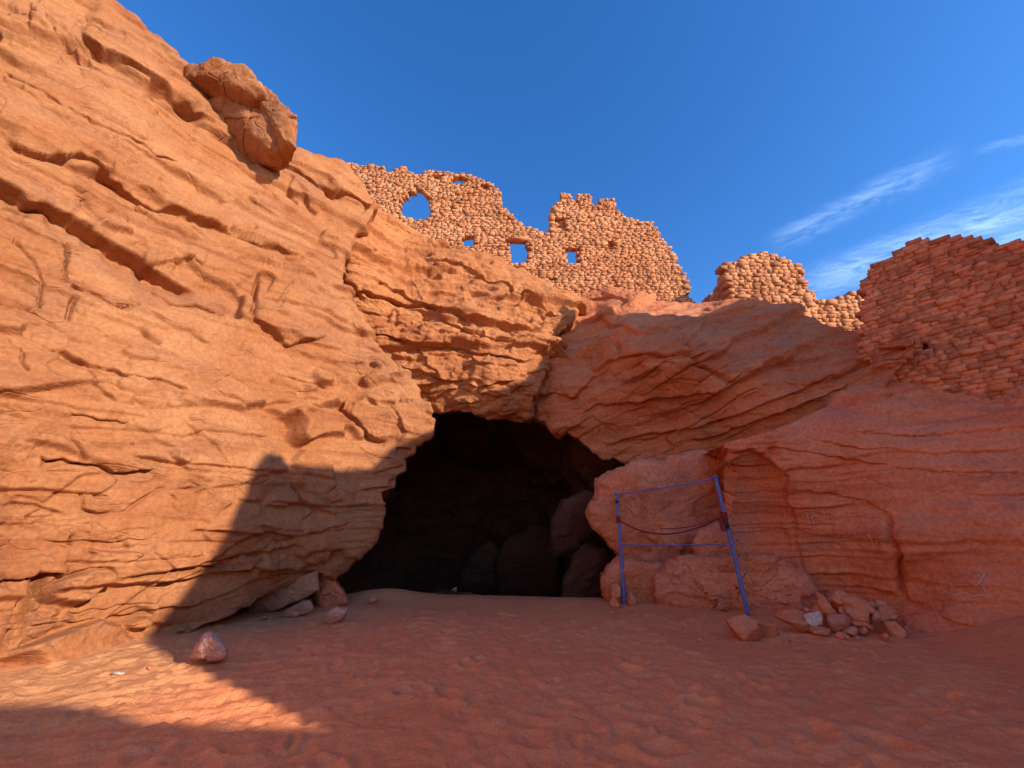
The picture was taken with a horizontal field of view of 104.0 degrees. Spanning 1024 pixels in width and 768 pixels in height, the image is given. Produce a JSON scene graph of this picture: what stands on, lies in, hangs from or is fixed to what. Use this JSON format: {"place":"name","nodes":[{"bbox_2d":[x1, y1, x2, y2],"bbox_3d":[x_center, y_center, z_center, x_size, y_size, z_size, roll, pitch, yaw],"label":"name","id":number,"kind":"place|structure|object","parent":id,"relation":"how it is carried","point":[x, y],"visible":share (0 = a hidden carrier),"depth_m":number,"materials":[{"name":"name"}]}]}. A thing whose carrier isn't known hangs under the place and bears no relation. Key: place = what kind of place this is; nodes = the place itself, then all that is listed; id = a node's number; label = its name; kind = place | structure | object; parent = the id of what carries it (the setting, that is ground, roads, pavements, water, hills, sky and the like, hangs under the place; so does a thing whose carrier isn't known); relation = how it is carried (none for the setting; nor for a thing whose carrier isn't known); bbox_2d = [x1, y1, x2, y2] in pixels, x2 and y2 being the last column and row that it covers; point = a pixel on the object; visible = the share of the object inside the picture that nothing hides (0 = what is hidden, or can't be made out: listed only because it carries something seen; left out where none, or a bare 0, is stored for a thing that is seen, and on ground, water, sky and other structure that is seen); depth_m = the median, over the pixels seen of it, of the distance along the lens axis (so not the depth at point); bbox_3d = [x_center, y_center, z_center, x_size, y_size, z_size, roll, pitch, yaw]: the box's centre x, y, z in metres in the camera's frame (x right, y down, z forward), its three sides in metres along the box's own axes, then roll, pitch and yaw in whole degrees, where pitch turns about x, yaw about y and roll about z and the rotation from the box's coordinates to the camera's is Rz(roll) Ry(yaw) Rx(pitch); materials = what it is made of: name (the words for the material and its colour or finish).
{"place":"outdoors","nodes":[
{"label":"outdoors","id":0,"kind":"place"},
{"bbox_2d":[0,0,435,668],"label":"cliff","id":1,"kind":"structure","parent":0,"point":[214,406],"depth_m":7.68,"materials":[{"name":"orange stone"}]},
{"bbox_2d":[184,57,297,171],"bbox_3d":[-8.499,-8.030,11.948,5.509,3.979,2.360,-9,-22,22],"label":"boulder","id":2,"kind":"object","parent":1,"relation":"on","point":[261,119],"visible":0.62,"depth_m":11.04,"materials":[{"name":"orange stone"}]},
{"bbox_2d":[343,208,587,423],"bbox_3d":[-2.560,-2.240,16.600,12.154,9.478,8.917,3,-20,-7],"label":"overhang","id":3,"kind":"object","parent":1,"relation":"attached to","point":[459,330],"visible":0.77,"depth_m":12.70,"materials":[{"name":"stone"}]},
{"bbox_2d":[308,412,624,596],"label":"cave","id":4,"kind":"structure","parent":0,"point":[466,483],"depth_m":19.26},
{"bbox_2d":[0,587,1023,767],"bbox_3d":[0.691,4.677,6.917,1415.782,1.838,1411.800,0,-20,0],"label":"ground","id":5,"kind":"structure","parent":0,"point":[401,678],"depth_m":4.12,"materials":[{"name":"orange sand"}]},
{"bbox_2d":[112,671,125,674],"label":"pebble","id":6,"kind":"object","parent":5,"relation":"on","point":[119,672],"visible":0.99,"depth_m":4.62,"materials":[{"name":"stone"}]},
{"bbox_2d":[190,631,228,662],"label":"stone","id":7,"kind":"object","parent":5,"relation":"on","point":[210,646],"visible":1,"depth_m":4.89,"materials":[{"name":"pink stone"}]},
{"bbox_2d":[246,571,320,611],"bbox_3d":[-4.926,4.434,8.644,1.865,0.917,0.807,-5,-20,12],"label":"rock slab","id":8,"kind":"object","parent":5,"relation":"on","point":[305,585],"visible":0.77,"depth_m":8.31,"materials":[{"name":"orange stone"}]},
{"bbox_2d":[284,600,313,617],"bbox_3d":[-4.174,4.420,7.865,0.679,0.324,0.457,0,-20,0],"label":"rock slab","id":9,"kind":"object","parent":5,"relation":"on","point":[302,607],"visible":0.96,"depth_m":7.71,"materials":[{"name":"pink stone"}]},
{"bbox_2d":[314,579,348,606],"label":"boulder","id":10,"kind":"object","parent":5,"relation":"on","point":[329,593],"visible":0.73,"depth_m":8.73,"materials":[{"name":"red stone"}]},
{"bbox_2d":[323,607,348,623],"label":"stone","id":11,"kind":"object","parent":5,"relation":"on","point":[334,615],"visible":0.98,"depth_m":7.16,"materials":[{"name":"orange stone"}]},
{"bbox_2d":[368,597,378,603],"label":"stone","id":12,"kind":"object","parent":5,"relation":"on","point":[372,600],"visible":1,"depth_m":8.86,"materials":[{"name":"orange stone"}]},
{"bbox_2d":[456,538,500,594],"bbox_3d":[-1.345,8.338,18.246,2.408,2.430,2.045,0,-20,0],"label":"boulder","id":13,"kind":"object","parent":5,"relation":"on","point":[477,574],"visible":0.81,"depth_m":17.56,"materials":[{"name":"brown stone"}]},
{"bbox_2d":[495,523,561,596],"bbox_3d":[0.726,7.747,17.526,2.926,3.081,2.228,0,-20,0],"label":"boulder","id":14,"kind":"object","parent":5,"relation":"on","point":[526,563],"visible":0.88,"depth_m":16.85,"materials":[{"name":"brown stone"}]},
{"bbox_2d":[561,543,609,597],"bbox_3d":[2.120,5.554,11.483,1.568,1.853,1.377,0,-20,0],"label":"boulder","id":15,"kind":"object","parent":5,"relation":"on","point":[583,575],"visible":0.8,"depth_m":11.05,"materials":[{"name":"brown stone"}]},
{"bbox_2d":[547,490,596,557],"bbox_3d":[1.997,4.248,12.165,1.875,1.930,1.573,0,-20,0],"label":"boulder","id":16,"kind":"object","parent":15,"relation":"on","point":[571,530],"visible":0.87,"depth_m":11.62,"materials":[{"name":"brown stone"}]},
{"bbox_2d":[610,582,620,598],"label":"stone","id":17,"kind":"object","parent":5,"relation":"on","point":[615,590],"visible":0.96,"depth_m":9.05,"materials":[{"name":"orange stone"}]},
{"bbox_2d":[610,598,621,607],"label":"stone","id":18,"kind":"object","parent":5,"relation":"on","point":[614,603],"visible":0.94,"depth_m":8.76,"materials":[{"name":"orange stone"}]},
{"bbox_2d":[625,592,636,605],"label":"stone","id":19,"kind":"object","parent":5,"relation":"on","point":[631,599],"visible":1,"depth_m":8.97,"materials":[{"name":"orange stone"}]},
{"bbox_2d":[600,555,664,601],"bbox_3d":[3.008,4.826,9.699,1.845,1.259,1.150,0,-20,0],"label":"boulder","id":20,"kind":"object","parent":5,"relation":"on","point":[639,575],"visible":0.67,"depth_m":9.34,"materials":[{"name":"stone"}]},
{"bbox_2d":[585,448,724,561],"bbox_3d":[4.333,3.939,10.819,4.884,4.082,2.764,0,-20,0],"label":"boulder","id":21,"kind":"object","parent":5,"relation":"on","point":[678,507],"visible":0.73,"depth_m":10.02,"materials":[{"name":"stone"}]},
{"bbox_2d":[615,475,749,615],"bbox_3d":[3.559,3.542,8.857,2.546,2.839,0.305,-11,-23,28],"label":"goal frame","id":22,"kind":"object","parent":5,"relation":"on","point":[733,552],"visible":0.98,"depth_m":8.69,"materials":[{"name":"blue paint"}]},
{"bbox_2d":[616,512,728,534],"bbox_3d":[3.532,3.150,9.010,2.444,0.466,0.192,-12,-23,30],"label":"rope","id":23,"kind":"object","parent":22,"relation":"attached to","point":[724,516],"visible":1,"depth_m":8.73,"materials":[{"name":"fabric"}]},
{"bbox_2d":[653,552,819,614],"bbox_3d":[4.863,4.474,8.904,3.280,1.442,1.429,-8,-21,20],"label":"boulder","id":24,"kind":"object","parent":5,"relation":"on","point":[774,584],"visible":0.78,"depth_m":8.40,"materials":[{"name":"stone"}]},
{"bbox_2d":[691,521,737,555],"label":"boulder","id":25,"kind":"object","parent":24,"relation":"on","point":[712,533],"visible":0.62,"depth_m":8.92,"materials":[{"name":"stone"}]},
{"bbox_2d":[725,614,760,640],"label":"stone","id":26,"kind":"object","parent":5,"relation":"on","point":[743,627],"visible":0.91,"depth_m":6.19,"materials":[{"name":"orange stone"}]},
{"bbox_2d":[758,622,779,636],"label":"stone","id":27,"kind":"object","parent":5,"relation":"on","point":[770,629],"visible":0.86,"depth_m":6.36,"materials":[{"name":"orange stone"}]},
{"bbox_2d":[774,609,807,628],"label":"stone","id":28,"kind":"object","parent":5,"relation":"on","point":[794,618],"visible":0.9,"depth_m":6.75,"materials":[{"name":"orange stone"}]},
{"bbox_2d":[808,626,830,636],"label":"stone","id":29,"kind":"object","parent":5,"relation":"on","point":[820,631],"visible":1,"depth_m":6.43,"materials":[{"name":"orange stone"}]},
{"bbox_2d":[803,611,822,625],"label":"stone","id":30,"kind":"object","parent":29,"relation":"on","point":[814,618],"visible":0.97,"depth_m":6.60,"materials":[{"name":"grey stone"}]},
{"bbox_2d":[804,607,812,612],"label":"stone","id":31,"kind":"object","parent":30,"relation":"on","point":[807,610],"visible":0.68,"depth_m":6.83,"materials":[{"name":"orange stone"}]},
{"bbox_2d":[826,613,849,633],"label":"stone","id":32,"kind":"object","parent":5,"relation":"on","point":[835,623],"visible":0.84,"depth_m":6.58,"materials":[{"name":"brown stone"}]},
{"bbox_2d":[844,614,852,622],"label":"stone","id":33,"kind":"object","parent":32,"relation":"on","point":[849,618],"visible":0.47,"depth_m":6.69,"materials":[{"name":"orange stone"}]},
{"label":"stone","id":34,"kind":"object","parent":32,"relation":"on","visible":0},
{"bbox_2d":[817,598,833,615],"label":"stone","id":35,"kind":"object","parent":34,"relation":"on","point":[824,606],"visible":0.97,"depth_m":6.79,"materials":[{"name":"orange stone"}]},
{"bbox_2d":[835,631,850,639],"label":"stone","id":36,"kind":"object","parent":5,"relation":"on","point":[841,635],"visible":1,"depth_m":6.21,"materials":[{"name":"brown stone"}]},
{"bbox_2d":[807,603,882,626],"bbox_3d":[6.078,4.255,7.343,1.660,0.740,0.642,0,-20,0],"label":"mound","id":37,"kind":"object","parent":5,"relation":"on","point":[816,608],"visible":0.04,"depth_m":7.12,"materials":[{"name":"orange stone"}]},
{"bbox_2d":[842,626,857,636],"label":"stone","id":38,"kind":"object","parent":5,"relation":"on","point":[852,631],"visible":0.89,"depth_m":6.43,"materials":[{"name":"orange stone"}]},
{"bbox_2d":[857,627,867,634],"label":"stone","id":39,"kind":"object","parent":5,"relation":"on","point":[863,630],"visible":0.96,"depth_m":6.53,"materials":[{"name":"orange stone"}]},
{"bbox_2d":[850,620,869,627],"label":"stone","id":40,"kind":"object","parent":39,"relation":"on","point":[859,623],"visible":0.74,"depth_m":6.62,"materials":[{"name":"orange stone"}]},
{"bbox_2d":[843,605,869,621],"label":"stone","id":41,"kind":"object","parent":40,"relation":"on","point":[856,614],"visible":0.94,"depth_m":6.65,"materials":[{"name":"orange stone"}]},
{"bbox_2d":[837,605,848,614],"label":"stone","id":42,"kind":"object","parent":41,"relation":"on","point":[840,609],"visible":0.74,"depth_m":6.83,"materials":[{"name":"orange stone"}]},
{"bbox_2d":[835,594,875,614],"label":"stone","id":43,"kind":"object","parent":41,"relation":"on","point":[854,601],"visible":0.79,"depth_m":6.78,"materials":[{"name":"orange stone"}]},
{"bbox_2d":[826,588,849,607],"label":"stone","id":44,"kind":"object","parent":43,"relation":"on","point":[833,595],"visible":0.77,"depth_m":6.95,"materials":[{"name":"orange stone"}]},
{"bbox_2d":[816,592,827,599],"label":"stone","id":45,"kind":"object","parent":44,"relation":"on","point":[819,595],"visible":0.56,"depth_m":7.07,"materials":[{"name":"orange stone"}]},
{"bbox_2d":[880,633,889,640],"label":"stone","id":46,"kind":"object","parent":5,"relation":"on","point":[885,636],"visible":1,"depth_m":6.24,"materials":[{"name":"brown stone"}]},
{"bbox_2d":[883,621,906,637],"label":"stone","id":47,"kind":"object","parent":5,"relation":"on","point":[893,628],"visible":0.97,"depth_m":6.50,"materials":[{"name":"orange stone"}]},
{"bbox_2d":[869,610,883,623],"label":"stone","id":48,"kind":"object","parent":47,"relation":"on","point":[876,618],"visible":0.82,"depth_m":6.70,"materials":[{"name":"orange stone"}]},
{"bbox_2d":[868,600,875,609],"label":"stone","id":49,"kind":"object","parent":48,"relation":"on","point":[873,604],"visible":0.29,"depth_m":6.80,"materials":[{"name":"orange stone"}]},
{"bbox_2d":[876,606,894,620],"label":"stone","id":50,"kind":"object","parent":48,"relation":"on","point":[887,613],"visible":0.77,"depth_m":6.77,"materials":[{"name":"orange stone"}]},
{"bbox_2d":[875,600,886,607],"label":"stone","id":51,"kind":"object","parent":50,"relation":"on","point":[879,603],"visible":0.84,"depth_m":6.89,"materials":[{"name":"orange stone"}]},
{"bbox_2d":[890,613,897,620],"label":"stone","id":52,"kind":"object","parent":50,"relation":"on","point":[894,616],"visible":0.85,"depth_m":6.76,"materials":[{"name":"orange stone"}]},
{"bbox_2d":[116,0,1023,302],"label":"sky","id":53,"kind":"structure","parent":0,"point":[829,137],"materials":[{"name":"blue"}]},
{"bbox_2d":[533,286,922,463],"bbox_3d":[5.064,-0.181,14.915,13.429,7.166,8.977,-8,-21,20],"label":"overhang","id":54,"kind":"object","parent":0,"point":[639,374],"visible":0.84,"depth_m":11.26,"materials":[{"name":"orange stone"}]},
{"bbox_2d":[347,163,694,302],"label":"ruined wall","id":55,"kind":"structure","parent":54,"relation":"on","point":[607,242],"depth_m":17.27,"materials":[{"name":"stone"}]},
{"bbox_2d":[701,251,817,318],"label":"ruined tower","id":56,"kind":"structure","parent":54,"relation":"on","point":[770,278],"depth_m":14.76,"materials":[{"name":"stone"}]},
{"bbox_2d":[703,381,1023,631],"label":"cliff","id":57,"kind":"structure","parent":0,"point":[925,486],"depth_m":7.76,"materials":[{"name":"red stone"}]},
{"bbox_2d":[806,497,988,596],"bbox_3d":[7.129,3.024,7.585,0.635,1.767,2.283,14,-24,-34],"label":"graffiti","id":58,"kind":"object","parent":57,"relation":"attached to","point":[881,543],"visible":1,"depth_m":7.62,"materials":[{"name":"red paint"}]},
{"bbox_2d":[855,234,1023,400],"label":"ruined wall","id":59,"kind":"structure","parent":57,"relation":"on","point":[954,305],"depth_m":8.60,"materials":[{"name":"red stone"}]},
{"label":"cliff","id":60,"kind":"structure","parent":0,"visible":0},
{"bbox_2d":[813,291,863,330],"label":"ruined wall","id":61,"kind":"structure","parent":60,"relation":"on","point":[837,311],"depth_m":14.83,"materials":[{"name":"stone"}]}
]}

